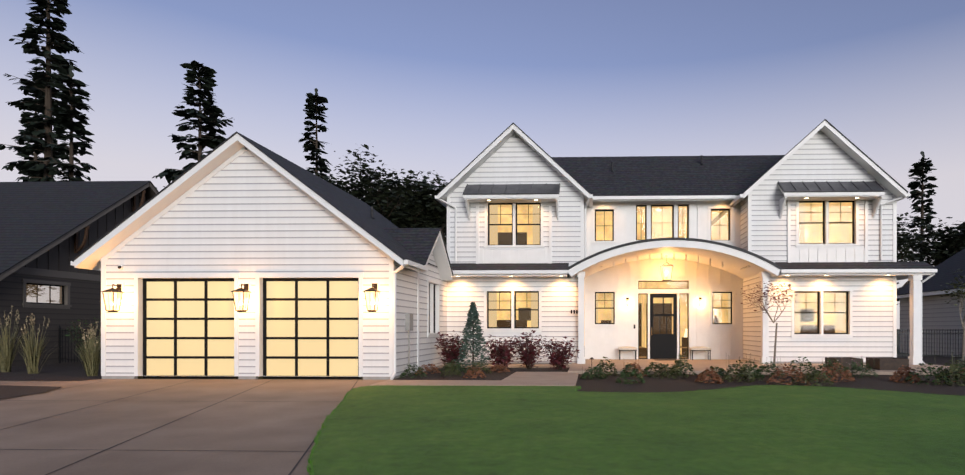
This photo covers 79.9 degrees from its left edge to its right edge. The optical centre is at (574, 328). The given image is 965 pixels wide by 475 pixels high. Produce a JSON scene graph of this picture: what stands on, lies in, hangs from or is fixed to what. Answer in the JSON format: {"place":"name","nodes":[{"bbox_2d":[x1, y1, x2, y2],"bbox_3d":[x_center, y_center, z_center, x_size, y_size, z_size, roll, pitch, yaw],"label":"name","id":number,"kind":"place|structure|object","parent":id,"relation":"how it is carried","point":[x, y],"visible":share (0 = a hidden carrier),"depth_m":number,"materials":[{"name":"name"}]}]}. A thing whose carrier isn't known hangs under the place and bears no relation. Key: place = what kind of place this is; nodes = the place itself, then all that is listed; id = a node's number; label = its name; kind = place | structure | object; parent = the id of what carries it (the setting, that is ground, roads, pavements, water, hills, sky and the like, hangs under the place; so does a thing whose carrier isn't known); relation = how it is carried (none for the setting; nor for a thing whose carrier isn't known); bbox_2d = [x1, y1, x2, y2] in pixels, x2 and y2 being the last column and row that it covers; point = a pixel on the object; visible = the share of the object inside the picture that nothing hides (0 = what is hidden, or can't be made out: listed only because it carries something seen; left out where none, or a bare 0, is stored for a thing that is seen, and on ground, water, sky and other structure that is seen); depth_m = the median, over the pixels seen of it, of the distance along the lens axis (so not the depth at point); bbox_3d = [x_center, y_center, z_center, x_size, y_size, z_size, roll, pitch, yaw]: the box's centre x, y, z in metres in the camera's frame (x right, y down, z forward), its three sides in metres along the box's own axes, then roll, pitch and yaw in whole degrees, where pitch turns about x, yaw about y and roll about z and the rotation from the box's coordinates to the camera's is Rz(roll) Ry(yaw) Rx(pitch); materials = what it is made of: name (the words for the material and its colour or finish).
{"place":"outdoors","nodes":[
{"label":"outdoors","id":0,"kind":"place"},
{"bbox_2d":[0,385,59,398],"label":"bed soil","id":1,"kind":"structure","parent":0,"point":[8,391],"depth_m":11.35,"materials":[{"name":"brown soil"}]},
{"bbox_2d":[0,361,101,380],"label":"garden bed","id":2,"kind":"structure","parent":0,"point":[71,371],"depth_m":15.63,"materials":[{"name":"brown soil"}]},
{"bbox_2d":[0,306,28,371],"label":"ornamental grass","id":3,"kind":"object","parent":2,"relation":"on","point":[7,352],"visible":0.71,"depth_m":16.08,"materials":[{"name":"plant"}]},
{"bbox_2d":[14,313,61,373],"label":"ornamental grass","id":4,"kind":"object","parent":2,"relation":"on","point":[32,350],"visible":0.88,"depth_m":15.56,"materials":[{"name":"plant"}]},
{"bbox_2d":[58,325,98,362],"bbox_3d":[-15.001,0.563,20.208,6.961,1.400,0.070,0,0,2],"label":"fence","id":5,"kind":"object","parent":2,"relation":"on","point":[65,359],"visible":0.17,"depth_m":20.30,"materials":[{"name":"black metal"}]},
{"bbox_2d":[65,315,100,360],"bbox_3d":[-16.632,0.405,19.245,1.152,1.683,1.417,0,0,2],"label":"dark shrub","id":6,"kind":"object","parent":2,"relation":"on","point":[79,339],"visible":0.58,"depth_m":19.19,"materials":[{"name":"green plant"}]},
{"bbox_2d":[73,322,100,375],"bbox_3d":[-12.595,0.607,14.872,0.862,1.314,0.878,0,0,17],"label":"ornamental grass","id":7,"kind":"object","parent":2,"relation":"on","point":[92,362],"visible":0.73,"depth_m":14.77,"materials":[{"name":"green plant"}]},
{"bbox_2d":[0,379,386,474],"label":"driveway pavement","id":8,"kind":"structure","parent":0,"point":[237,434],"depth_m":7.33,"materials":[{"name":"concrete"}]},
{"bbox_2d":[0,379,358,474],"bbox_3d":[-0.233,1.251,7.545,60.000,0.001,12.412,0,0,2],"label":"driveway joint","id":9,"kind":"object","parent":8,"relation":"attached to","point":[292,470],"depth_m":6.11,"materials":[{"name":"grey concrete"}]},
{"bbox_2d":[71,131,453,379],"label":"garage","id":10,"kind":"structure","parent":0,"point":[239,208],"depth_m":14.00,"materials":[{"name":"white"}]},
{"bbox_2d":[101,282,124,311],"bbox_3d":[-11.283,-0.768,13.890,0.344,0.748,0.403,0,0,2],"label":"wall lantern","id":11,"kind":"object","parent":10,"relation":"attached to","point":[112,297],"visible":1,"depth_m":13.79,"materials":[{"name":"glass"}]},
{"bbox_2d":[231,282,252,311],"bbox_3d":[-8.080,-0.768,13.792,0.344,0.748,0.403,0,0,2],"label":"wall lantern","id":12,"kind":"object","parent":10,"relation":"attached to","point":[241,296],"visible":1,"depth_m":13.67,"materials":[{"name":"glass"}]},
{"bbox_2d":[143,278,361,378],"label":"garage doors","id":13,"kind":"structure","parent":10,"relation":"attached to","point":[310,326],"depth_m":14.14,"materials":[{"name":"yellow glass"}]},
{"bbox_2d":[363,282,379,311],"bbox_3d":[-4.876,-0.768,13.693,0.344,0.748,0.403,0,0,2],"label":"wall lantern","id":14,"kind":"object","parent":10,"relation":"attached to","point":[372,294],"visible":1,"depth_m":13.57,"materials":[{"name":"glass"}]},
{"bbox_2d":[368,364,578,385],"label":"walk path","id":15,"kind":"structure","parent":0,"point":[541,379],"depth_m":12.90,"materials":[{"name":"concrete"}]},
{"bbox_2d":[393,368,568,379],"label":"bed soil","id":16,"kind":"structure","parent":0,"point":[496,375],"depth_m":15.29,"materials":[{"name":"brown soil"}]},
{"bbox_2d":[400,363,426,377],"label":"bed plant","id":17,"kind":"object","parent":16,"relation":"on","point":[407,370],"visible":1,"depth_m":14.44,"materials":[{"name":"green plant"}]},
{"bbox_2d":[415,364,440,373],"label":"bed plant","id":18,"kind":"object","parent":16,"relation":"on","point":[432,367],"visible":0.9,"depth_m":15.40,"materials":[{"name":"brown plant"}]},
{"bbox_2d":[440,363,461,376],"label":"bed plant","id":19,"kind":"object","parent":16,"relation":"on","point":[449,365],"visible":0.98,"depth_m":14.71,"materials":[{"name":"green plant"}]},
{"bbox_2d":[435,330,468,367],"bbox_3d":[-3.687,0.649,17.351,1.269,1.195,1.310,0,0,-19],"label":"burgundy shrub","id":20,"kind":"object","parent":16,"relation":"on","point":[453,353],"visible":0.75,"depth_m":17.27,"materials":[{"name":"red plant"}]},
{"bbox_2d":[440,358,464,372],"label":"bed plant","id":21,"kind":"object","parent":16,"relation":"on","point":[456,364],"visible":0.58,"depth_m":16.09,"materials":[{"name":"green plant"}]},
{"bbox_2d":[454,302,490,370],"bbox_3d":[-2.996,0.237,16.754,1.082,2.052,1.142,0,0,2],"label":"dwarf spruce","id":22,"kind":"object","parent":16,"relation":"on","point":[478,334],"visible":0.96,"depth_m":16.65,"materials":[{"name":"green plant"}]},
{"bbox_2d":[463,366,485,377],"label":"bed plant","id":23,"kind":"object","parent":16,"relation":"on","point":[469,373],"visible":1,"depth_m":14.26,"materials":[{"name":"brown plant"}]},
{"bbox_2d":[465,362,491,373],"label":"bed plant","id":24,"kind":"object","parent":16,"relation":"on","point":[479,365],"visible":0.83,"depth_m":15.71,"materials":[{"name":"green plant"}]},
{"bbox_2d":[490,361,509,372],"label":"bed plant","id":25,"kind":"object","parent":16,"relation":"on","point":[501,367],"visible":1,"depth_m":16.15,"materials":[{"name":"brown plant"}]},
{"bbox_2d":[482,334,520,369],"bbox_3d":[-2.250,0.713,17.140,1.250,1.067,1.159,0,0,2],"label":"burgundy shrub","id":26,"kind":"object","parent":16,"relation":"on","point":[504,350],"visible":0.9,"depth_m":17.02,"materials":[{"name":"red plant"}]},
{"bbox_2d":[509,330,552,368],"bbox_3d":[-1.366,0.643,17.270,1.256,1.208,1.171,0,0,44],"label":"burgundy shrub","id":27,"kind":"object","parent":16,"relation":"on","point":[529,353],"visible":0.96,"depth_m":17.19,"materials":[{"name":"red plant"}]},
{"bbox_2d":[541,336,579,369],"bbox_3d":[-0.415,0.745,16.936,1.161,1.008,1.096,0,0,2],"label":"burgundy shrub","id":28,"kind":"object","parent":16,"relation":"on","point":[557,356],"visible":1,"depth_m":16.83,"materials":[{"name":"red plant"}]},
{"bbox_2d":[0,0,964,328],"label":"sky","id":29,"kind":"structure","parent":0,"point":[429,85],"materials":[{"name":"blue"}]},
{"bbox_2d":[101,329,924,379],"bbox_3d":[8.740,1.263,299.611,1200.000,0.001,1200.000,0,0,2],"label":"ground","id":30,"kind":"structure","parent":0,"point":[261,377],"depth_m":14.89,"materials":[{"name":"grey concrete"}]},
{"bbox_2d":[13,71,57,177],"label":"fir tree","id":31,"kind":"object","parent":30,"relation":"on","point":[26,117],"visible":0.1,"depth_m":63.11,"materials":[{"name":"green plant"}]},
{"bbox_2d":[0,0,93,181],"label":"fir tree","id":32,"kind":"object","parent":30,"relation":"on","point":[45,106],"visible":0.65,"depth_m":50.94,"materials":[{"name":"green plant"}]},
{"bbox_2d":[44,65,97,181],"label":"fir tree","id":33,"kind":"object","parent":30,"relation":"on","point":[65,114],"visible":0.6,"depth_m":48.93,"materials":[{"name":"green plant"}]},
{"bbox_2d":[0,181,158,365],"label":"house","id":34,"kind":"structure","parent":30,"relation":"on","point":[50,232],"depth_m":20.72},
{"bbox_2d":[152,60,234,183],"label":"fir tree","id":35,"kind":"object","parent":30,"relation":"on","point":[206,81],"visible":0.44,"depth_m":52.63,"materials":[{"name":"green plant"}]},
{"bbox_2d":[298,88,333,180],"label":"fir tree","id":36,"kind":"object","parent":30,"relation":"on","point":[312,108],"visible":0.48,"depth_m":55.31,"materials":[{"name":"green plant"}]},
{"bbox_2d":[316,144,411,215],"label":"oak tree","id":37,"kind":"object","parent":30,"relation":"on","point":[342,185],"visible":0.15,"depth_m":41.10,"materials":[{"name":"green plant"}]},
{"bbox_2d":[337,163,445,226],"bbox_3d":[-13.699,-5.458,43.260,14.125,13.653,11.621,0,0,36],"label":"oak tree","id":38,"kind":"object","parent":30,"relation":"on","point":[383,199],"visible":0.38,"depth_m":38.18,"materials":[{"name":"green plant"}]},
{"bbox_2d":[359,169,451,248],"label":"oak tree","id":39,"kind":"object","parent":30,"relation":"on","point":[428,206],"visible":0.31,"depth_m":40.32,"materials":[{"name":"green plant"}]},
{"bbox_2d":[404,208,446,247],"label":"oak tree","id":40,"kind":"object","parent":30,"relation":"on","point":[434,226],"depth_m":40.67,"materials":[{"name":"green plant"}]},
{"bbox_2d":[435,119,936,364],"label":"house","id":41,"kind":"structure","parent":30,"relation":"on","point":[537,234],"depth_m":19.01,"materials":[{"name":"white wood"}]},
{"bbox_2d":[371,155,703,374],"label":"roof vents and meter","id":42,"kind":"object","parent":41,"relation":"attached to","point":[408,322],"visible":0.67,"depth_m":14.92,"materials":[{"name":"black"}]},
{"bbox_2d":[660,262,672,280],"bbox_3d":[3.305,-2.172,20.446,0.422,0.890,0.422,0,0,2],"label":"pendant lantern","id":43,"kind":"object","parent":41,"relation":"hanging from","point":[666,272],"visible":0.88,"depth_m":20.28,"materials":[{"name":"glass"}]},
{"bbox_2d":[897,151,949,300],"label":"fir tree","id":44,"kind":"object","parent":30,"relation":"on","point":[919,168],"visible":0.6,"depth_m":48.60,"materials":[{"name":"green plant"}]},
{"bbox_2d":[897,209,963,287],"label":"oak tree","id":45,"kind":"object","parent":30,"relation":"on","point":[907,245],"visible":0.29,"depth_m":43.54,"materials":[{"name":"green plant"}]},
{"bbox_2d":[897,248,964,356],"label":"house","id":46,"kind":"structure","parent":30,"relation":"on","point":[939,312],"depth_m":26.70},
{"bbox_2d":[930,224,964,265],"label":"oak tree","id":47,"kind":"object","parent":30,"relation":"on","point":[959,235],"visible":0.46,"depth_m":43.00,"materials":[{"name":"green plant"}]},
{"bbox_2d":[307,384,964,474],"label":"lawn","id":48,"kind":"structure","parent":0,"point":[553,430],"depth_m":6.61,"materials":[{"name":"green plant"}]},
{"bbox_2d":[568,359,949,374],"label":"shrubs","id":49,"kind":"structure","parent":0,"point":[700,365],"depth_m":17.77,"materials":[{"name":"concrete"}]},
{"bbox_2d":[618,346,636,359],"bbox_3d":[1.958,0.915,21.038,0.670,0.496,0.420,0,0,2],"label":"porch bench","id":50,"kind":"object","parent":49,"relation":"on","point":[627,348],"visible":1,"depth_m":20.84,"materials":[{"name":"white wood"}]},
{"bbox_2d":[690,346,710,359],"bbox_3d":[4.631,0.915,20.955,0.720,0.496,0.420,0,0,2],"label":"porch bench","id":51,"kind":"object","parent":49,"relation":"on","point":[700,348],"visible":1,"depth_m":20.76,"materials":[{"name":"white wood"}]},
{"bbox_2d":[825,357,862,369],"bbox_3d":[7.661,1.003,16.185,0.750,0.320,0.750,0,0,2],"label":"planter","id":52,"kind":"object","parent":49,"relation":"on","point":[844,360],"visible":0.52,"depth_m":15.82,"materials":[{"name":"wood"}]},
{"bbox_2d":[866,357,908,369],"bbox_3d":[8.886,1.003,16.172,0.800,0.320,0.800,0,0,2],"label":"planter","id":53,"kind":"object","parent":49,"relation":"on","point":[885,363],"visible":0.79,"depth_m":15.78,"materials":[{"name":"metal"}]},
{"bbox_2d":[576,374,964,395],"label":"bed soil","id":54,"kind":"structure","parent":0,"point":[685,384],"depth_m":12.56,"materials":[{"name":"brown soil"}]},
{"bbox_2d":[580,366,607,379],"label":"bed plant","id":55,"kind":"object","parent":54,"relation":"on","point":[591,371],"visible":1,"depth_m":13.96,"materials":[{"name":"green plant"}]},
{"bbox_2d":[594,357,618,376],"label":"bed plant","id":56,"kind":"object","parent":54,"relation":"on","point":[610,367],"visible":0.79,"depth_m":14.83,"materials":[{"name":"green plant"}]},
{"bbox_2d":[616,363,645,383],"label":"bed plant","id":57,"kind":"object","parent":54,"relation":"on","point":[630,373],"visible":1,"depth_m":12.85,"materials":[{"name":"green plant"}]},
{"bbox_2d":[619,358,646,376],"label":"bed plant","id":58,"kind":"object","parent":54,"relation":"on","point":[639,368],"visible":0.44,"depth_m":14.69,"materials":[{"name":"green plant"}]},
{"bbox_2d":[640,362,674,376],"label":"bed plant","id":59,"kind":"object","parent":54,"relation":"on","point":[646,369],"visible":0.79,"depth_m":14.66,"materials":[{"name":"green plant"}]},
{"bbox_2d":[651,364,688,378],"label":"bed plant","id":60,"kind":"object","parent":54,"relation":"on","point":[675,370],"visible":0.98,"depth_m":14.14,"materials":[{"name":"green plant"}]},
{"bbox_2d":[668,350,695,375],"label":"bed plant","id":61,"kind":"object","parent":54,"relation":"on","point":[680,362],"visible":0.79,"depth_m":14.92,"materials":[{"name":"green plant"}]},
{"bbox_2d":[695,368,723,383],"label":"bed plant","id":62,"kind":"object","parent":54,"relation":"on","point":[704,377],"visible":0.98,"depth_m":12.87,"materials":[{"name":"brown plant"}]},
{"bbox_2d":[701,366,732,379],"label":"bed plant","id":63,"kind":"object","parent":54,"relation":"on","point":[721,371],"visible":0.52,"depth_m":13.95,"materials":[{"name":"green plant"}]},
{"bbox_2d":[721,355,755,382],"bbox_3d":[3.824,0.903,13.295,0.835,0.682,0.822,0,0,2],"label":"bed plant","id":64,"kind":"object","parent":54,"relation":"on","point":[736,370],"visible":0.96,"depth_m":13.19,"materials":[{"name":"green plant"}]},
{"bbox_2d":[737,360,762,380],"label":"bed plant","id":65,"kind":"object","parent":54,"relation":"on","point":[750,368],"visible":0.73,"depth_m":13.63,"materials":[{"name":"green plant"}]},
{"bbox_2d":[754,357,783,377],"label":"bed plant","id":66,"kind":"object","parent":54,"relation":"on","point":[767,367],"visible":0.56,"depth_m":14.37,"materials":[{"name":"green plant"}]},
{"bbox_2d":[741,280,798,365],"bbox_3d":[5.806,-0.083,17.308,1.780,2.896,1.844,0,0,40],"label":"young maple tree","id":67,"kind":"object","parent":54,"relation":"on","point":[774,299],"visible":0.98,"depth_m":17.13,"materials":[{"name":"brown plant"}]},
{"bbox_2d":[766,362,810,385],"bbox_3d":[4.730,0.998,12.566,0.957,0.495,0.923,0,0,2],"label":"bed plant","id":68,"kind":"object","parent":54,"relation":"on","point":[779,372],"visible":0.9,"depth_m":12.49,"materials":[{"name":"brown plant"}]},
{"bbox_2d":[786,357,818,377],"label":"bed plant","id":69,"kind":"object","parent":54,"relation":"on","point":[807,364],"visible":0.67,"depth_m":14.34,"materials":[{"name":"green plant"}]},
{"bbox_2d":[789,368,833,385],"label":"bed plant","id":70,"kind":"object","parent":54,"relation":"on","point":[825,377],"visible":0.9,"depth_m":12.47,"materials":[{"name":"green plant"}]},
{"bbox_2d":[813,358,849,378],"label":"bed plant","id":71,"kind":"object","parent":54,"relation":"on","point":[825,365],"visible":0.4,"depth_m":14.24,"materials":[{"name":"green plant"}]},
{"bbox_2d":[815,360,855,381],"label":"bed plant","id":72,"kind":"object","parent":54,"relation":"on","point":[830,372],"visible":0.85,"depth_m":13.24,"materials":[{"name":"brown plant"}]},
{"bbox_2d":[825,366,850,376],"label":"bed plant","id":73,"kind":"object","parent":54,"relation":"on","point":[838,370],"visible":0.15,"depth_m":14.65,"materials":[{"name":"green plant"}]},
{"bbox_2d":[842,357,877,377],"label":"bed plant","id":74,"kind":"object","parent":54,"relation":"on","point":[854,365],"visible":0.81,"depth_m":14.61,"materials":[{"name":"green plant"}]},
{"bbox_2d":[889,365,919,382],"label":"bed plant","id":75,"kind":"object","parent":54,"relation":"on","point":[901,373],"visible":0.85,"depth_m":13.16,"materials":[{"name":"brown plant"}]},
{"bbox_2d":[904,362,951,384],"bbox_3d":[7.941,1.003,12.770,0.981,0.491,1.004,0,0,2],"label":"bed plant","id":76,"kind":"object","parent":54,"relation":"on","point":[930,369],"visible":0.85,"depth_m":12.64,"materials":[{"name":"green plant"}]},
{"bbox_2d":[931,350,964,385],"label":"bed plant","id":77,"kind":"object","parent":54,"relation":"on","point":[951,370],"visible":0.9,"depth_m":12.45,"materials":[{"name":"green plant"}]},
{"bbox_2d":[936,363,964,383],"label":"bed plant","id":78,"kind":"object","parent":54,"relation":"on","point":[963,366],"visible":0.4,"depth_m":12.96,"materials":[{"name":"green plant"}]},
{"bbox_2d":[946,360,964,373],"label":"bed plant","id":79,"kind":"object","parent":54,"relation":"on","point":[957,364],"visible":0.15,"depth_m":14.79,"materials":[{"name":"green plant"}]},
{"bbox_2d":[897,356,961,365],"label":"bed soil","id":80,"kind":"structure","parent":0,"point":[938,360],"depth_m":22.65,"materials":[{"name":"brown soil"}]},
{"bbox_2d":[897,329,962,356],"bbox_3d":[14.187,0.563,23.913,5.241,1.400,0.070,0,0,2],"label":"fence","id":81,"kind":"object","parent":80,"relation":"on","point":[934,333],"visible":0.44,"depth_m":23.88,"materials":[{"name":"black wood"}]},
{"bbox_2d":[940,269,964,363],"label":"tree","id":82,"kind":"object","parent":80,"relation":"on","point":[960,290],"visible":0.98,"depth_m":19.83,"materials":[{"name":"brown plant"}]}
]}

